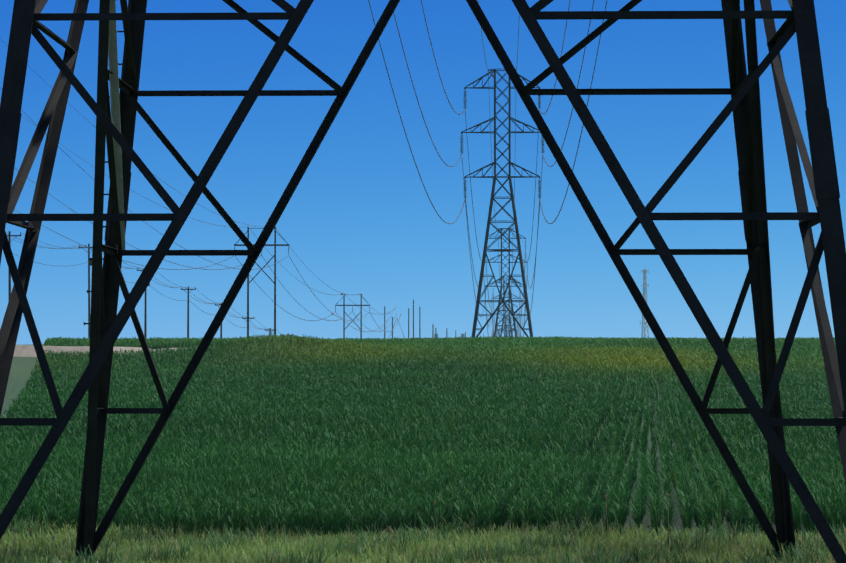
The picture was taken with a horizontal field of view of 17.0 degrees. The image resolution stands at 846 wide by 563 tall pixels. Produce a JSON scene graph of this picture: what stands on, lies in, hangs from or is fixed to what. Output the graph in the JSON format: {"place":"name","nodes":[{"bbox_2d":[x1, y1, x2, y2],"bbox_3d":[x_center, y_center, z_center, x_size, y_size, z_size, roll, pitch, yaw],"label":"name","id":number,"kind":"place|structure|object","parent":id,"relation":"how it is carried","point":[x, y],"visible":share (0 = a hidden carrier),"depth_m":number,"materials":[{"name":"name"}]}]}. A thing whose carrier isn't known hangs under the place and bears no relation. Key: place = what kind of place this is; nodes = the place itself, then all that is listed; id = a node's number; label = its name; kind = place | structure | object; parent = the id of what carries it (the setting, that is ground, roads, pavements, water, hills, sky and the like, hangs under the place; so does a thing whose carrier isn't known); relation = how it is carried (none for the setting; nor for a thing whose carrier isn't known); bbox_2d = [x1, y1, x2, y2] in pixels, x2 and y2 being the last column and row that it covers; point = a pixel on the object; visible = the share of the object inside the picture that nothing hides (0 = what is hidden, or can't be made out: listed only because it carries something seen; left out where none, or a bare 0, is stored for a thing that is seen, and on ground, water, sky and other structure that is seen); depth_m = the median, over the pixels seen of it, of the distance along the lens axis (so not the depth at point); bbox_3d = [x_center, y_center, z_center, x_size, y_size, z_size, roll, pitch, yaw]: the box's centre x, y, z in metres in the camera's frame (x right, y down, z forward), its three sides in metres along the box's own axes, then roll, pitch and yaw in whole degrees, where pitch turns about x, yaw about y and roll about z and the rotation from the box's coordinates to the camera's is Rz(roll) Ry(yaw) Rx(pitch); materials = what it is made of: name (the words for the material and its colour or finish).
{"place":"outdoors","nodes":[
{"label":"outdoors","id":0,"kind":"place"},
{"bbox_2d":[13,345,193,357],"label":"track road","id":1,"kind":"structure","parent":0,"point":[24,351],"depth_m":236.33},
{"bbox_2d":[0,342,844,562],"bbox_3d":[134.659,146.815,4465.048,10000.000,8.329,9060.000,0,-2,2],"label":"field ground","id":2,"kind":"structure","parent":0,"point":[20,374],"depth_m":115.54,"materials":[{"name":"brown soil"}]},
{"bbox_2d":[7,227,483,338],"bbox_3d":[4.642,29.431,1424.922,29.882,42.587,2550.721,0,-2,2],"label":"utility poles","id":3,"kind":"object","parent":2,"relation":"on","point":[145,310],"visible":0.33,"depth_m":480.66,"materials":[{"name":"wood"}]},
{"bbox_2d":[0,44,400,335],"bbox_3d":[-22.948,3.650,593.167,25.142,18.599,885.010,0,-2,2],"label":"power lines","id":4,"kind":"object","parent":3,"relation":"attached to","point":[207,266],"visible":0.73,"depth_m":417.71,"materials":[{"name":"grey metal"}]},
{"bbox_2d":[0,558,499,562],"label":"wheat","id":5,"kind":"object","parent":2,"relation":"on","point":[63,562],"depth_m":27.78,"materials":[{"name":"green plant"}]},
{"bbox_2d":[2,493,731,562],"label":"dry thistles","id":6,"kind":"object","parent":2,"relation":"on","point":[389,527],"visible":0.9,"depth_m":36.38,"materials":[{"name":"brown plant"}]},
{"bbox_2d":[0,382,839,468],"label":"crop plants","id":7,"kind":"object","parent":2,"relation":"on","point":[598,450],"visible":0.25,"depth_m":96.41,"materials":[{"name":"green plant"}]},
{"bbox_2d":[0,0,845,562],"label":"pylon","id":8,"kind":"object","parent":2,"relation":"on","point":[108,320],"visible":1,"depth_m":30.29,"materials":[{"name":"metal"}]},
{"bbox_2d":[108,0,125,254],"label":"galvanised pylon bar","id":9,"kind":"object","parent":8,"relation":"attached to","point":[114,83],"visible":0.64,"depth_m":35.01,"materials":[{"name":"grey metal"}]},
{"bbox_2d":[0,439,845,539],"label":"crop plants","id":10,"kind":"object","parent":2,"relation":"on","point":[797,523],"visible":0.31,"depth_m":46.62,"materials":[{"name":"green plant"}]},
{"bbox_2d":[24,333,836,397],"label":"crop plants","id":11,"kind":"object","parent":2,"relation":"on","point":[704,384],"visible":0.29,"depth_m":202.16,"materials":[{"name":"green plant"}]},
{"bbox_2d":[57,337,835,347],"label":"wheat stems","id":12,"kind":"object","parent":2,"relation":"on","point":[740,343],"visible":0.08,"depth_m":328.30,"materials":[{"name":"yellow plant"}]},
{"bbox_2d":[47,336,835,345],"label":"tree line","id":13,"kind":"object","parent":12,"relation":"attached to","point":[479,340],"visible":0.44,"depth_m":335.10,"materials":[{"name":"green plant"}]},
{"bbox_2d":[461,69,539,337],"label":"pylon","id":14,"kind":"object","parent":2,"relation":"on","point":[486,248],"visible":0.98,"depth_m":423.17,"materials":[{"name":"grey metal"}]},
{"bbox_2d":[368,0,606,337],"bbox_3d":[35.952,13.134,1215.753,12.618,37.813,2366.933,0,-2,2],"label":"conductors","id":15,"kind":"object","parent":14,"relation":"attached to","point":[492,171],"visible":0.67,"depth_m":388.93,"materials":[{"name":"grey"}]},
{"bbox_2d":[460,91,544,334],"bbox_3d":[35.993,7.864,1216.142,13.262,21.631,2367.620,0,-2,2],"label":"insulator strings","id":16,"kind":"object","parent":14,"relation":"attached to","point":[462,140],"visible":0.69,"depth_m":424.22,"materials":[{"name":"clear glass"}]},
{"bbox_2d":[485,228,527,336],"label":"pylon","id":17,"kind":"object","parent":2,"relation":"on","point":[509,286],"visible":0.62,"depth_m":788.66,"materials":[{"name":"grey metal"}]},
{"bbox_2d":[491,276,521,337],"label":"pylon","id":18,"kind":"object","parent":2,"relation":"on","point":[503,320],"visible":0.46,"depth_m":1168.40,"materials":[{"name":"grey metal"}]},
{"bbox_2d":[498,302,517,336],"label":"pylon","id":19,"kind":"object","parent":2,"relation":"on","point":[505,330],"visible":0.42,"depth_m":1578.03,"materials":[{"name":"grey metal"}]},
{"bbox_2d":[641,270,648,337],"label":"communications mast","id":20,"kind":"object","parent":2,"relation":"on","point":[644,327],"visible":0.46,"depth_m":1995.81,"materials":[{"name":"metal"}]},
{"bbox_2d":[0,511,845,562],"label":"verge grass","id":21,"kind":"structure","parent":0,"point":[522,544],"depth_m":39.09,"materials":[{"name":"green plant"}]},
{"bbox_2d":[0,0,845,344],"label":"sky","id":22,"kind":"structure","parent":0,"point":[361,218],"materials":[{"name":"blue"}]}
]}

